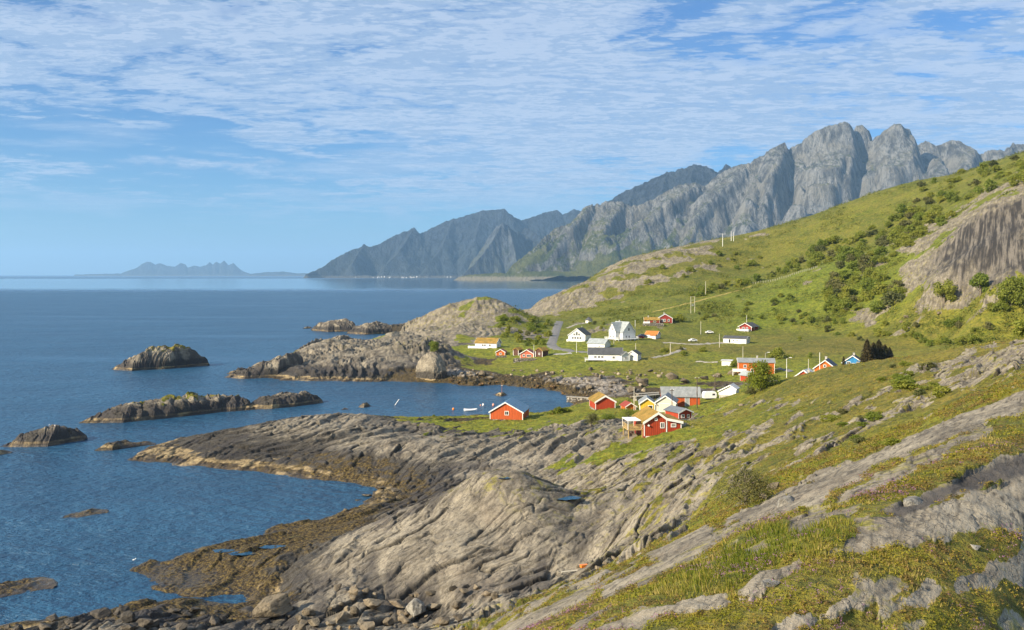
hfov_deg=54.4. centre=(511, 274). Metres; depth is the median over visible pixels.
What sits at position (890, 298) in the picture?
bush
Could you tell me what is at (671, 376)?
boulder
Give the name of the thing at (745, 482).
shrub
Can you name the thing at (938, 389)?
bush
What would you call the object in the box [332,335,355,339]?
rock island
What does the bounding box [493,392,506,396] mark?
rock island
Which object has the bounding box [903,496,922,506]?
boulder
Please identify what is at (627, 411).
shrub
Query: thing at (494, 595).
boulder
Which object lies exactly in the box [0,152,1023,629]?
ground
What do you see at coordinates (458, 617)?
boulder
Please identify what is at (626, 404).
shed
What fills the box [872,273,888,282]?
bush
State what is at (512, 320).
bush
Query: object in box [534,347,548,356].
hut
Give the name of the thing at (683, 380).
boulder
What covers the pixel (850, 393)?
heath vegetation
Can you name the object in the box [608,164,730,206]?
mountain
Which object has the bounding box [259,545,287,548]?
water pool
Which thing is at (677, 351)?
path
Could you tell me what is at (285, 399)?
rock island
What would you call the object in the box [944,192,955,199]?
bush
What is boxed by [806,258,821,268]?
bush
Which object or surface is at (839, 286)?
bush
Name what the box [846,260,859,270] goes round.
bush
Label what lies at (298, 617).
boulder
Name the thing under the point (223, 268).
mountain
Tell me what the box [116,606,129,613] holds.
boulder
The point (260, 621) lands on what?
boulder
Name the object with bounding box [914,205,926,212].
bush
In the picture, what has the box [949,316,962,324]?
bush
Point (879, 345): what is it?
spruce tree
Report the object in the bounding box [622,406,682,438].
cabin
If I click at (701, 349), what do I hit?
bush
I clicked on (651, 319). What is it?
annex
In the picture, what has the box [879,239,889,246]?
bush
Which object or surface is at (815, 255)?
bush
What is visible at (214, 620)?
boulder
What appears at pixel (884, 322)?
bush
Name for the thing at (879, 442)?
bush
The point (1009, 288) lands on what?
tree
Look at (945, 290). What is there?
tree
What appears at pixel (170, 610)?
boulder
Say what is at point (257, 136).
sky
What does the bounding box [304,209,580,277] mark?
mountain
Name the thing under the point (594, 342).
garage
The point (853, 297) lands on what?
bush
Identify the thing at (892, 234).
bush
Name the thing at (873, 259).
bush
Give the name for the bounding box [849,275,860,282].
bush
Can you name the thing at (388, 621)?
boulder
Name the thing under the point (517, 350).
hut
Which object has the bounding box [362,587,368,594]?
boulder
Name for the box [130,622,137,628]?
boulder
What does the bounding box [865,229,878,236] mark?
bush
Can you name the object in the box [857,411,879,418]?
bush
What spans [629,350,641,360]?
garage
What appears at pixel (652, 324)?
terrace wall
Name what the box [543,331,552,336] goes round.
bush
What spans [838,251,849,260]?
bush
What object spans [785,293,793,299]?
bush
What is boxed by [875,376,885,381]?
bush
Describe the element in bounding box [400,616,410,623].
boulder
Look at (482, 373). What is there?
boulder
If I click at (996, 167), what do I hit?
bush
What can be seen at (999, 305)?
bush
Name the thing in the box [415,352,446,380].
rock knob
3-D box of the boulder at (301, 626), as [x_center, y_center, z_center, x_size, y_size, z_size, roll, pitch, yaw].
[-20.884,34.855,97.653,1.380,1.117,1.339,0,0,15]
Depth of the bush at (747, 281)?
699.01 m
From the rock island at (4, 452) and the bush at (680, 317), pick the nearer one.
the rock island at (4, 452)
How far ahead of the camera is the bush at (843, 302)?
560.60 m
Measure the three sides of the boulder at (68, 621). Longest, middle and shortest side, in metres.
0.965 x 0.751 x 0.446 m
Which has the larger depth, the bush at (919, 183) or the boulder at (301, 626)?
the bush at (919, 183)
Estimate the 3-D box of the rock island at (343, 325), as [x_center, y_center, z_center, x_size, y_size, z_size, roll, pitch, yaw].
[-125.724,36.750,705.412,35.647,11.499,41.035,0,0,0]
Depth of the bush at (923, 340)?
465.22 m
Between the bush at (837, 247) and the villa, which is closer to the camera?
the villa
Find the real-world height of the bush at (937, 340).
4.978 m
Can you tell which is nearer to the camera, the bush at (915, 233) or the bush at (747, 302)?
the bush at (747, 302)
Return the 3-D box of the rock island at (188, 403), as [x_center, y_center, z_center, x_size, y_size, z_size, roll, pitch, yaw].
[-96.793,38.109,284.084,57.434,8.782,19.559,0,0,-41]
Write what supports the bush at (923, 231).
on the ground at (456, 512)
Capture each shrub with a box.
[582,412,600,425]
[601,413,615,419]
[615,407,634,416]
[708,465,779,509]
[743,386,755,394]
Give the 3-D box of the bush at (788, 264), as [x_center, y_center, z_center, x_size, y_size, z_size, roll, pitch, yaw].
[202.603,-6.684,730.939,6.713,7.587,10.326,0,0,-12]
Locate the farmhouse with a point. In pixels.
(742, 363)
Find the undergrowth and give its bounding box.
[511,151,1023,349]
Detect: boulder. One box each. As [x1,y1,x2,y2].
[38,622,51,629]
[46,613,58,621]
[64,619,72,624]
[90,607,111,618]
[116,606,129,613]
[120,610,135,622]
[120,624,134,629]
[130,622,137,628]
[136,618,153,629]
[151,619,158,627]
[167,608,180,612]
[175,622,188,629]
[183,612,190,616]
[189,607,199,612]
[209,614,219,625]
[217,616,226,623]
[238,606,253,613]
[252,593,292,617]
[256,618,264,623]
[263,626,274,629]
[279,626,288,629]
[292,623,305,629]
[295,614,301,621]
[299,619,307,624]
[302,608,315,614]
[307,618,319,626]
[325,621,335,625]
[325,626,335,629]
[334,583,341,590]
[335,612,350,623]
[348,588,357,594]
[350,606,358,613]
[357,621,374,629]
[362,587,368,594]
[363,598,381,609]
[371,592,376,598]
[383,617,393,625]
[388,599,405,607]
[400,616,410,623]
[404,609,408,616]
[406,598,425,617]
[425,590,435,595]
[427,603,442,609]
[432,617,449,625]
[449,585,456,590]
[451,600,460,609]
[453,614,462,620]
[459,588,467,592]
[478,370,486,375]
[481,590,490,595]
[491,592,498,599]
[586,384,593,388]
[627,386,636,391]
[635,378,648,385]
[665,372,678,379]
[680,378,689,382]
[759,492,766,498]
[761,579,779,586]
[766,482,778,490]
[777,495,794,507]
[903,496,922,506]
[970,544,980,549]
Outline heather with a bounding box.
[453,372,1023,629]
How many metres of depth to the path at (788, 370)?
360.18 m
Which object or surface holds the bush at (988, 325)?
on the ground at (456, 512)
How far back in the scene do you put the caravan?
292.36 m
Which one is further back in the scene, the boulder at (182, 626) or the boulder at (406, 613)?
the boulder at (406, 613)
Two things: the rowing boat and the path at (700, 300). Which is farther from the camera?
the path at (700, 300)
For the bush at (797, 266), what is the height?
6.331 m
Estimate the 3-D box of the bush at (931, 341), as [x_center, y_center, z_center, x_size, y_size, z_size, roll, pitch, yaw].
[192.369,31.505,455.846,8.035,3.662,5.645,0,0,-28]
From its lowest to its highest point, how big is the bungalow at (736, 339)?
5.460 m
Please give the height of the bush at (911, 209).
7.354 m
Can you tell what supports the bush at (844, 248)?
on the ground at (456, 512)
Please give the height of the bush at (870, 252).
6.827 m
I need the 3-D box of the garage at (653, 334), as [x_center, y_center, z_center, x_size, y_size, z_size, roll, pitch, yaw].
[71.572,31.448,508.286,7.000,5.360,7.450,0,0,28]
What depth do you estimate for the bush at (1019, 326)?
191.59 m
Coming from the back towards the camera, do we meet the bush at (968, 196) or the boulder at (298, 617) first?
the bush at (968, 196)
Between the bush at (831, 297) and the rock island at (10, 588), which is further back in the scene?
the bush at (831, 297)
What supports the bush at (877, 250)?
on the ground at (456, 512)
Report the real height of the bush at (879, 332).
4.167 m
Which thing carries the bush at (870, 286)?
on the ground at (456, 512)
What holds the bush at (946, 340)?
on the ground at (456, 512)
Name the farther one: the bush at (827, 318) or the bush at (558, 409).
the bush at (827, 318)
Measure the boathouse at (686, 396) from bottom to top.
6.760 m
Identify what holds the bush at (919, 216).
on the ground at (456, 512)
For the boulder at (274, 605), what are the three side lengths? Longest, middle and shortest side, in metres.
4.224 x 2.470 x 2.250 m
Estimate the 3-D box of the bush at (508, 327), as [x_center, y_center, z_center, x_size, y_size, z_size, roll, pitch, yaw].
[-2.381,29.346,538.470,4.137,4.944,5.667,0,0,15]
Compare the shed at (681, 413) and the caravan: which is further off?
the caravan
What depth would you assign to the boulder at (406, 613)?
107.39 m
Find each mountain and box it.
[74,261,306,275]
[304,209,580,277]
[455,121,1023,280]
[462,222,534,275]
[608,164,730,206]
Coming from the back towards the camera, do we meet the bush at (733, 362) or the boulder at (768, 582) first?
the bush at (733, 362)
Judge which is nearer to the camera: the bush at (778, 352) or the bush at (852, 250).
the bush at (778, 352)
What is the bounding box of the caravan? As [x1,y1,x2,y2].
[702,391,716,399]
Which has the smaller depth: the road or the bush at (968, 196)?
the road
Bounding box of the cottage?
[520,348,534,357]
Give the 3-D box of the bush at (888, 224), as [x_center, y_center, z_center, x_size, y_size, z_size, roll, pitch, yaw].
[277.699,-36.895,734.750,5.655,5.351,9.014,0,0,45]
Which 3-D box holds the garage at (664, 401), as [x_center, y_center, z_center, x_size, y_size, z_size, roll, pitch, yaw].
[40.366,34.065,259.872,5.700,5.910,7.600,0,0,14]
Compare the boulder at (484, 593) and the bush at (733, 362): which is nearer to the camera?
the boulder at (484, 593)
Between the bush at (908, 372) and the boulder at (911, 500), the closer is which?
the boulder at (911, 500)
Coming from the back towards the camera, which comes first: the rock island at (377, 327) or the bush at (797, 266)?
the bush at (797, 266)
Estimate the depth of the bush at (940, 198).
725.59 m
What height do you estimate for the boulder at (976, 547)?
0.207 m
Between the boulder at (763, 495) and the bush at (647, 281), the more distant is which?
the bush at (647, 281)
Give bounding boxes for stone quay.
[567,396,588,401]
[632,394,660,400]
[635,392,658,394]
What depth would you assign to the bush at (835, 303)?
569.34 m
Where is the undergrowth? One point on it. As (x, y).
(776, 275)
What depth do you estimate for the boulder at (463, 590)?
109.06 m
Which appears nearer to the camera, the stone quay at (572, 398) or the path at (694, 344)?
the stone quay at (572, 398)
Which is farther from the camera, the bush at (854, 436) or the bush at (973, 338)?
the bush at (973, 338)
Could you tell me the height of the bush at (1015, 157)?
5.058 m
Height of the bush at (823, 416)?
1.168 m
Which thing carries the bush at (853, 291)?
on the ground at (456, 512)
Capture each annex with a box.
[620,351,630,360]
[643,315,659,322]
[739,370,752,380]
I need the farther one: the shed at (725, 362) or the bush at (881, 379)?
the shed at (725, 362)
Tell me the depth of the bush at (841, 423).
115.00 m
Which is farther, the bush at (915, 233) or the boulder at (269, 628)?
the bush at (915, 233)
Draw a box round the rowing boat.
[464,408,476,410]
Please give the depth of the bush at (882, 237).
672.94 m
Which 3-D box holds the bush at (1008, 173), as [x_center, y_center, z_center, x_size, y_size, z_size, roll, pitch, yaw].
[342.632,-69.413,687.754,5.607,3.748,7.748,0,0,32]
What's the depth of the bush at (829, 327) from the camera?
530.60 m
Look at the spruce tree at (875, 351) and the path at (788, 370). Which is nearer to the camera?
the spruce tree at (875, 351)
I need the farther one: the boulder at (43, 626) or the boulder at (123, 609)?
the boulder at (123, 609)
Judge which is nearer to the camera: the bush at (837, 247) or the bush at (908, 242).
the bush at (908, 242)
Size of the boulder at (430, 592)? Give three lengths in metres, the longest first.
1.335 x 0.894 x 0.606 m
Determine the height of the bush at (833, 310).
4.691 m
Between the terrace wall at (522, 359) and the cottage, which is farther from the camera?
the cottage
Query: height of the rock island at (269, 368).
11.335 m
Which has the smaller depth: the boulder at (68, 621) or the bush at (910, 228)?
the boulder at (68, 621)
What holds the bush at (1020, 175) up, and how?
on the ground at (456, 512)
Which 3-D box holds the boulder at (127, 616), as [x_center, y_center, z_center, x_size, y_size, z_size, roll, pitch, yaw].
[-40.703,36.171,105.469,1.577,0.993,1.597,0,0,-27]
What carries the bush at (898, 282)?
on the ground at (456, 512)
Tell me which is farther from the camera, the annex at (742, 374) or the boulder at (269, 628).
the annex at (742, 374)
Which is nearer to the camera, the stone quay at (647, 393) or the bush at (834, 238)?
the stone quay at (647, 393)
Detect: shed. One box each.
[619,400,636,409]
[663,405,693,419]
[717,383,739,397]
[721,359,732,365]
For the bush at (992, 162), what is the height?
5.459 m
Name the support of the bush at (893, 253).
on the ground at (456, 512)
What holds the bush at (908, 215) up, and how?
on the ground at (456, 512)
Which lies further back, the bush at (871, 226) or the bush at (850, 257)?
the bush at (871, 226)
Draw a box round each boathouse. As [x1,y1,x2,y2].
[489,397,529,420]
[588,392,616,410]
[638,394,655,409]
[659,386,700,406]
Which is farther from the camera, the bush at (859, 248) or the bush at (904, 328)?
the bush at (859, 248)
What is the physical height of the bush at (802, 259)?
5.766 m
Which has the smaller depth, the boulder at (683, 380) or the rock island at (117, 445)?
the rock island at (117, 445)
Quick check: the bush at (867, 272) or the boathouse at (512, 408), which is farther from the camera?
the bush at (867, 272)
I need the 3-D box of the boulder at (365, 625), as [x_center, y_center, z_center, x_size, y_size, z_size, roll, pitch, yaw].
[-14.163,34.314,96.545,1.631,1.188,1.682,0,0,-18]
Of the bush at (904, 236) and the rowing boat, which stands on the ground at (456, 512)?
the bush at (904, 236)
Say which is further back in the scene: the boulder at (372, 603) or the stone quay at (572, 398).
the stone quay at (572, 398)
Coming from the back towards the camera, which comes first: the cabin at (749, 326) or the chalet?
the cabin at (749, 326)
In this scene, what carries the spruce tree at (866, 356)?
on the ground at (456, 512)
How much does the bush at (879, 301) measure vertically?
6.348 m
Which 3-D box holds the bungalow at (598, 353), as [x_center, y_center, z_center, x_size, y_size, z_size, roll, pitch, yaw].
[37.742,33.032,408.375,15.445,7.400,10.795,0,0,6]
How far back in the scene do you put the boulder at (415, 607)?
107.48 m
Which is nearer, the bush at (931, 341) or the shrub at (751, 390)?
the shrub at (751, 390)
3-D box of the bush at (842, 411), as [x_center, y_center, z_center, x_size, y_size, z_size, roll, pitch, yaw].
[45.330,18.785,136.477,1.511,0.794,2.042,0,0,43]
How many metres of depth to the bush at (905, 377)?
153.99 m
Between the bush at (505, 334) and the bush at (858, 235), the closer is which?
the bush at (505, 334)
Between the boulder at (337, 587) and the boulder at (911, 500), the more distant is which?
the boulder at (337, 587)
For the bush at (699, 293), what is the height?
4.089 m
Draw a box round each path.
[649,348,686,357]
[653,287,748,311]
[663,342,723,344]
[775,368,792,371]
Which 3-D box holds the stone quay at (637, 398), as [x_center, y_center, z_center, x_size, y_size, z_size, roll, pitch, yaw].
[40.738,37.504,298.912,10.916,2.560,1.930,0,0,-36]
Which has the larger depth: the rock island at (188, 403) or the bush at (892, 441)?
the rock island at (188, 403)
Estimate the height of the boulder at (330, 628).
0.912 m
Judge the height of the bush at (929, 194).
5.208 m
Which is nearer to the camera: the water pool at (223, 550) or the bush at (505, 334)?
the water pool at (223, 550)
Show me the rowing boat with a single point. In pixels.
(465, 409)
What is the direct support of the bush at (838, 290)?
on the ground at (456, 512)
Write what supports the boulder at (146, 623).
on the ground at (456, 512)
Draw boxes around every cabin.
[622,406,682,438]
[736,322,759,331]
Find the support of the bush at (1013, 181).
on the ground at (456, 512)
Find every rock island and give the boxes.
[0,424,87,446]
[0,450,10,454]
[0,577,57,597]
[62,508,108,517]
[79,391,257,422]
[94,440,155,450]
[112,344,208,370]
[225,352,302,378]
[249,391,322,408]
[300,338,322,348]
[311,318,354,331]
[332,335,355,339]
[346,321,391,334]
[359,402,370,407]
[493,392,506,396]
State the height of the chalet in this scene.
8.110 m
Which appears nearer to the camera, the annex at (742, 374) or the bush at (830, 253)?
the annex at (742, 374)
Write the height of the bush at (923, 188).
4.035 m
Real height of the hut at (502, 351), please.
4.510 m
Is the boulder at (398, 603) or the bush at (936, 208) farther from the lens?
the bush at (936, 208)
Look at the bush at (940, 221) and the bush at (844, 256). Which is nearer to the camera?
the bush at (940, 221)
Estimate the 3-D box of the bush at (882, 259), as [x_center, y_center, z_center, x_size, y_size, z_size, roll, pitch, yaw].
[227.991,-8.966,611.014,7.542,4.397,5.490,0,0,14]
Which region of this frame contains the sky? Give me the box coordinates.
[0,0,1023,274]
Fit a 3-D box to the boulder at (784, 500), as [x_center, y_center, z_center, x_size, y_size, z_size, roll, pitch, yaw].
[13.232,11.070,48.017,1.007,0.869,1.658,0,0,30]
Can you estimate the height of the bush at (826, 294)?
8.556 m
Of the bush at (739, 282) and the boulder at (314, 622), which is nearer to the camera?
the boulder at (314, 622)
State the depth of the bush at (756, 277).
703.05 m
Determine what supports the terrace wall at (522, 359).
on the ground at (456, 512)
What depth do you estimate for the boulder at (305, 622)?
102.32 m
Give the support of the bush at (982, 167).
on the ground at (456, 512)
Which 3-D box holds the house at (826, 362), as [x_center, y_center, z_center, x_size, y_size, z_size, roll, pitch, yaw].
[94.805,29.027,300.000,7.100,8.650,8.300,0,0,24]
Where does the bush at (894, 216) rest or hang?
on the ground at (456, 512)
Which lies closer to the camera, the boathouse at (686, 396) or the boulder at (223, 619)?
the boulder at (223, 619)
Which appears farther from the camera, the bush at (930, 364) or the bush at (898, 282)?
the bush at (898, 282)
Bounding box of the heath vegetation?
[394,338,1023,626]
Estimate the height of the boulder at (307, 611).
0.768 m
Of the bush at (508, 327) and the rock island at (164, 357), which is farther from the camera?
the bush at (508, 327)
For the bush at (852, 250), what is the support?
on the ground at (456, 512)
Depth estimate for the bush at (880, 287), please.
556.73 m
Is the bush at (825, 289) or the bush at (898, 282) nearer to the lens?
the bush at (898, 282)
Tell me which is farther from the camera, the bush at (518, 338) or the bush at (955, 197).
the bush at (955, 197)
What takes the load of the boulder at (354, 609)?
on the ground at (456, 512)
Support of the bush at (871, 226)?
on the ground at (456, 512)
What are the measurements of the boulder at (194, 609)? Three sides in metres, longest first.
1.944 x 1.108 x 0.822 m
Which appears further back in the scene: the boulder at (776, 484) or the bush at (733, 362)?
the bush at (733, 362)
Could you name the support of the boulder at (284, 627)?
on the ground at (456, 512)
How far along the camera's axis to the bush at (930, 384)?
131.88 m
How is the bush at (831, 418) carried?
on the ground at (456, 512)
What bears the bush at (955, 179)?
on the ground at (456, 512)
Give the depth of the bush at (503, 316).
576.75 m
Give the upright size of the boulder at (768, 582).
0.264 m
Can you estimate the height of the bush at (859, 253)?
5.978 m
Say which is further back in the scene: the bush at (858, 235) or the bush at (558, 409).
the bush at (858, 235)
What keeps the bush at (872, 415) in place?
on the ground at (456, 512)
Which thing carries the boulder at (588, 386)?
on the ground at (456, 512)
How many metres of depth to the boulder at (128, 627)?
97.20 m
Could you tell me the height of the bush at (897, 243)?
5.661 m
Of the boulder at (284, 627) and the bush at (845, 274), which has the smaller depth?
the boulder at (284, 627)
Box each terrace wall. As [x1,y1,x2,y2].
[513,358,535,362]
[643,322,663,326]
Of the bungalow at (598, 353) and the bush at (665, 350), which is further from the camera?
the bush at (665, 350)
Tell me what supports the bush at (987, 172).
on the ground at (456, 512)
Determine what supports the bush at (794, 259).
on the ground at (456, 512)
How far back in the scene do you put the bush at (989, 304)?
434.46 m
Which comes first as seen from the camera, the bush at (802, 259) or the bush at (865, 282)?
the bush at (865, 282)
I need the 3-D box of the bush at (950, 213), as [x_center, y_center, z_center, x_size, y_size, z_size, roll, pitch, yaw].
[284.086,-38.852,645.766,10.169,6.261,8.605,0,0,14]
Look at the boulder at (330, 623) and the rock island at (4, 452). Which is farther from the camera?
the rock island at (4, 452)
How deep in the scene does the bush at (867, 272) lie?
589.04 m
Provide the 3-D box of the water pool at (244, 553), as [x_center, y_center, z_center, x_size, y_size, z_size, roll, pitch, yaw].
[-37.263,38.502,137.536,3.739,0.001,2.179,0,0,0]
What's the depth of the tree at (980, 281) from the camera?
454.94 m
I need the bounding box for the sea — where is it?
[0,275,586,624]
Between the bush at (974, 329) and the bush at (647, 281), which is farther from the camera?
the bush at (647, 281)
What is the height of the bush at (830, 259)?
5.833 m
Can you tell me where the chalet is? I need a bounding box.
[566,327,591,341]
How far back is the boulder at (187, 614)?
111.95 m
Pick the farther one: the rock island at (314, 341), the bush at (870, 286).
the bush at (870, 286)
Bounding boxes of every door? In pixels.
[660,403,669,411]
[685,397,688,405]
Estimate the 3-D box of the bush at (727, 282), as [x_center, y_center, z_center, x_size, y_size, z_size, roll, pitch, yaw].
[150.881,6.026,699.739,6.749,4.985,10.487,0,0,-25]
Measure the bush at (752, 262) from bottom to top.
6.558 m
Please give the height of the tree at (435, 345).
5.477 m
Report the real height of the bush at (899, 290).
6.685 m
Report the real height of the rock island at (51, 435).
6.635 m
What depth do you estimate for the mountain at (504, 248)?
9416.07 m
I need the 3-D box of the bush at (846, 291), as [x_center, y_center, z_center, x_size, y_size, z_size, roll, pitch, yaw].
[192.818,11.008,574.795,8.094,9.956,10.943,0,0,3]
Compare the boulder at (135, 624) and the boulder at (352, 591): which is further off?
the boulder at (352, 591)
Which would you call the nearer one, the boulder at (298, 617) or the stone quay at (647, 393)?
the boulder at (298, 617)
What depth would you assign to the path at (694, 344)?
478.76 m
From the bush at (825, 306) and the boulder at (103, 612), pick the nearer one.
the boulder at (103, 612)
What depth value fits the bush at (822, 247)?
753.37 m
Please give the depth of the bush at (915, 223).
672.28 m
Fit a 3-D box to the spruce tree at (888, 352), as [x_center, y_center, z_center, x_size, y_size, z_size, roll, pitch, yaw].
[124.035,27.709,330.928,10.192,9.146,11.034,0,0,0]
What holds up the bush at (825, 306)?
on the ground at (456, 512)
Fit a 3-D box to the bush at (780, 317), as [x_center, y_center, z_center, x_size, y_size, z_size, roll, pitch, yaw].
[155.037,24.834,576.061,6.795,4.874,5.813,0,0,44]
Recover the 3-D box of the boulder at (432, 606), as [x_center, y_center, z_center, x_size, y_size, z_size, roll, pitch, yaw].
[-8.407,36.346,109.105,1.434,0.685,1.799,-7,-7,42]
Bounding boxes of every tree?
[429,340,439,351]
[743,359,783,390]
[857,339,875,362]
[870,342,882,359]
[876,339,887,359]
[883,344,893,359]
[931,278,957,303]
[969,271,989,296]
[995,275,1023,305]
[1015,277,1023,301]
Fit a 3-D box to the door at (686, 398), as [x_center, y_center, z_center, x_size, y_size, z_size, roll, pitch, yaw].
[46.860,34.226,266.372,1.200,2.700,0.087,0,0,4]
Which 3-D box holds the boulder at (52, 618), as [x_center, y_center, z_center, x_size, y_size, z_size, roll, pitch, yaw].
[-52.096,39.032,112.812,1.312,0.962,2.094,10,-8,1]
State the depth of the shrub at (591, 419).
222.13 m
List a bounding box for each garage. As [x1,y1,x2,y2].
[587,338,610,346]
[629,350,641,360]
[645,331,660,338]
[654,392,678,411]
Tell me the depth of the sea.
316.02 m
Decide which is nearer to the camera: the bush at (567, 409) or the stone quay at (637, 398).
the bush at (567, 409)
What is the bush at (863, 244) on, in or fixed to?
on the ground at (456, 512)
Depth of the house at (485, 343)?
466.66 m
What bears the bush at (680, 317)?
on the ground at (456, 512)
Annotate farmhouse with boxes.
[732,355,775,374]
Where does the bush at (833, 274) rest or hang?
on the ground at (456, 512)
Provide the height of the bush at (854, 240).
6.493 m
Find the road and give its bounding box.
[547,321,587,352]
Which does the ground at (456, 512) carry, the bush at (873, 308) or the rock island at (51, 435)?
the bush at (873, 308)
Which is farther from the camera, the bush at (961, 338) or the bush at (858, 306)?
the bush at (858, 306)
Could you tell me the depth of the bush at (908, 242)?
616.90 m
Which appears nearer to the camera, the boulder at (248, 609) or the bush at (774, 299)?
the boulder at (248, 609)
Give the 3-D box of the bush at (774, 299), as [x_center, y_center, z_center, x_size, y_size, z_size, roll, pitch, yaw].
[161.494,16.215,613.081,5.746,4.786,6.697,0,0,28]
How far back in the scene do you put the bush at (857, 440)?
88.87 m
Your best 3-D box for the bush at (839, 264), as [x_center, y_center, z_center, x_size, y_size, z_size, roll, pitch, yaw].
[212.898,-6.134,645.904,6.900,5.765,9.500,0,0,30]
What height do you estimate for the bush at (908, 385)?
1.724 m
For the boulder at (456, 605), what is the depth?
106.23 m
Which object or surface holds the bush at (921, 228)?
on the ground at (456, 512)
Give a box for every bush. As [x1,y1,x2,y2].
[497,314,508,320]
[500,332,508,337]
[505,324,511,332]
[509,316,517,322]
[515,334,522,341]
[527,324,536,331]
[540,339,545,344]
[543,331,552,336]
[554,406,562,413]
[562,407,571,412]
[643,279,651,283]
[659,348,669,352]
[672,314,686,321]
[685,266,694,271]
[694,291,707,296]
[698,346,707,351]
[722,280,731,284]
[729,359,736,366]
[733,278,745,286]
[742,278,753,284]
[744,301,753,304]
[745,259,757,266]
[752,273,761,281]
[767,346,792,358]
[769,297,778,303]
[775,313,785,319]
[779,268,789,273]
[782,260,793,268]
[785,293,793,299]
[791,257,799,264]
[792,263,801,270]
[799,256,805,262]
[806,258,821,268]
[807,316,816,322]
[809,251,824,259]
[810,245,828,251]
[816,239,825,245]
[819,414,833,421]
[821,285,833,294]
[821,316,831,321]
[823,255,832,263]
[823,290,832,302]
[823,303,830,310]
[824,325,833,331]
[825,234,841,242]
[825,271,838,282]
[825,278,844,289]
[826,249,835,256]
[826,294,838,305]
[826,415,841,421]
[829,288,841,295]
[831,305,840,312]
[832,299,840,306]
[834,244,841,251]
[834,245,850,258]
[835,261,844,267]
[836,284,846,290]
[836,421,848,426]
[837,285,853,298]
[837,296,855,310]
[837,409,848,413]
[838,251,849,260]
[839,269,854,278]
[841,287,858,295]
[842,247,858,255]
[845,236,857,243]
[845,253,854,261]
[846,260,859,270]
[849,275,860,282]
[849,295,859,302]
[849,434,862,438]
[850,437,865,443]
[851,304,863,309]
[853,230,866,239]
[854,250,863,257]
[855,246,865,250]
[856,242,867,246]
[856,421,867,426]
[857,254,875,270]
[857,277,876,287]
[857,291,871,301]
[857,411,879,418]
[863,266,875,278]
[864,412,883,420]
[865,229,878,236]
[865,248,879,255]
[865,255,884,263]
[866,283,878,290]
[868,224,876,229]
[868,303,884,312]
[869,300,883,308]
[870,270,882,279]
[871,282,888,294]
[871,440,885,445]
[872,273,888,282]
[873,246,887,255]
[874,235,891,245]
[874,329,886,336]
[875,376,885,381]
[877,256,889,262]
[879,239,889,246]
[879,290,905,305]
[879,320,889,325]
[881,437,901,445]
[884,221,891,226]
[885,287,906,296]
[886,230,902,240]
[886,279,904,290]
[887,213,899,220]
[888,251,898,256]
[889,225,905,231]
[889,240,902,247]
[891,380,919,390]
[894,374,914,382]
[895,204,907,212]
[895,233,911,241]
[897,360,912,365]
[898,220,912,226]
[898,370,914,376]
[901,239,915,246]
[901,325,907,330]
[903,224,913,232]
[904,212,913,218]
[905,206,916,212]
[909,230,923,236]
[911,220,922,229]
[912,332,922,338]
[912,389,926,395]
[913,225,927,230]
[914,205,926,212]
[914,212,925,220]
[917,181,926,185]
[918,338,927,342]
[918,362,936,369]
[918,382,939,389]
[919,186,927,190]
[919,230,928,235]
[924,211,940,223]
[925,198,935,203]
[925,339,936,345]
[926,192,934,197]
[928,205,943,211]
[930,386,951,396]
[933,335,946,344]
[934,215,947,226]
[935,196,946,202]
[940,337,951,344]
[942,210,956,219]
[942,319,953,326]
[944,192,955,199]
[947,194,961,202]
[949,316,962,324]
[951,176,962,182]
[953,336,973,344]
[954,321,964,327]
[963,193,973,199]
[966,334,980,343]
[967,179,980,185]
[969,327,980,331]
[974,178,997,193]
[976,161,990,174]
[981,170,989,176]
[982,321,993,328]
[986,302,992,309]
[989,159,998,165]
[989,300,1009,311]
[991,164,1001,171]
[993,171,1006,178]
[1004,171,1011,176]
[1007,175,1020,185]
[1009,154,1019,159]
[1010,320,1023,336]
[1016,169,1023,181]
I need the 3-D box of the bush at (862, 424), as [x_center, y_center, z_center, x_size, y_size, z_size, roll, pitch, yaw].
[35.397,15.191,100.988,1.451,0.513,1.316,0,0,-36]
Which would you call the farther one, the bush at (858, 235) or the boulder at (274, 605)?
the bush at (858, 235)
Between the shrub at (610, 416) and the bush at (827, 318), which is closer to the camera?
the shrub at (610, 416)
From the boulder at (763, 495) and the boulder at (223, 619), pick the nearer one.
the boulder at (763, 495)
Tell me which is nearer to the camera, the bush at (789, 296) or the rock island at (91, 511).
the rock island at (91, 511)
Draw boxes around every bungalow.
[585,346,622,360]
[722,335,749,343]
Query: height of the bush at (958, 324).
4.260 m
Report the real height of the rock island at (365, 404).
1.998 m
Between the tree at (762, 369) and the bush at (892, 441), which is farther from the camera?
the tree at (762, 369)
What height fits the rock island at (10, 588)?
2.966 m
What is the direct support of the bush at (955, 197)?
on the ground at (456, 512)
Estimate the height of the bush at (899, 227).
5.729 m
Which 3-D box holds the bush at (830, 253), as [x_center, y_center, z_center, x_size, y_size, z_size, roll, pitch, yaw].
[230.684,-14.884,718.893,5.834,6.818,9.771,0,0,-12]
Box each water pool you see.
[213,549,233,551]
[228,551,253,554]
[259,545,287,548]
[558,496,580,499]
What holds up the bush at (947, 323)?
on the ground at (456, 512)
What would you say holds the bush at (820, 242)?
on the ground at (456, 512)
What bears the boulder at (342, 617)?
on the ground at (456, 512)
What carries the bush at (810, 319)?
on the ground at (456, 512)
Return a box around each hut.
[495,348,506,355]
[512,347,522,355]
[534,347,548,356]
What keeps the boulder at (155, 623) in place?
on the ground at (456, 512)
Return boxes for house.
[468,337,501,348]
[659,312,672,322]
[795,368,813,375]
[813,356,836,370]
[841,353,860,363]
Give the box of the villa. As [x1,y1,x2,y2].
[605,320,638,340]
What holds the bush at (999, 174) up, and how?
on the ground at (456, 512)
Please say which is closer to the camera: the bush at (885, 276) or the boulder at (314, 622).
the boulder at (314, 622)

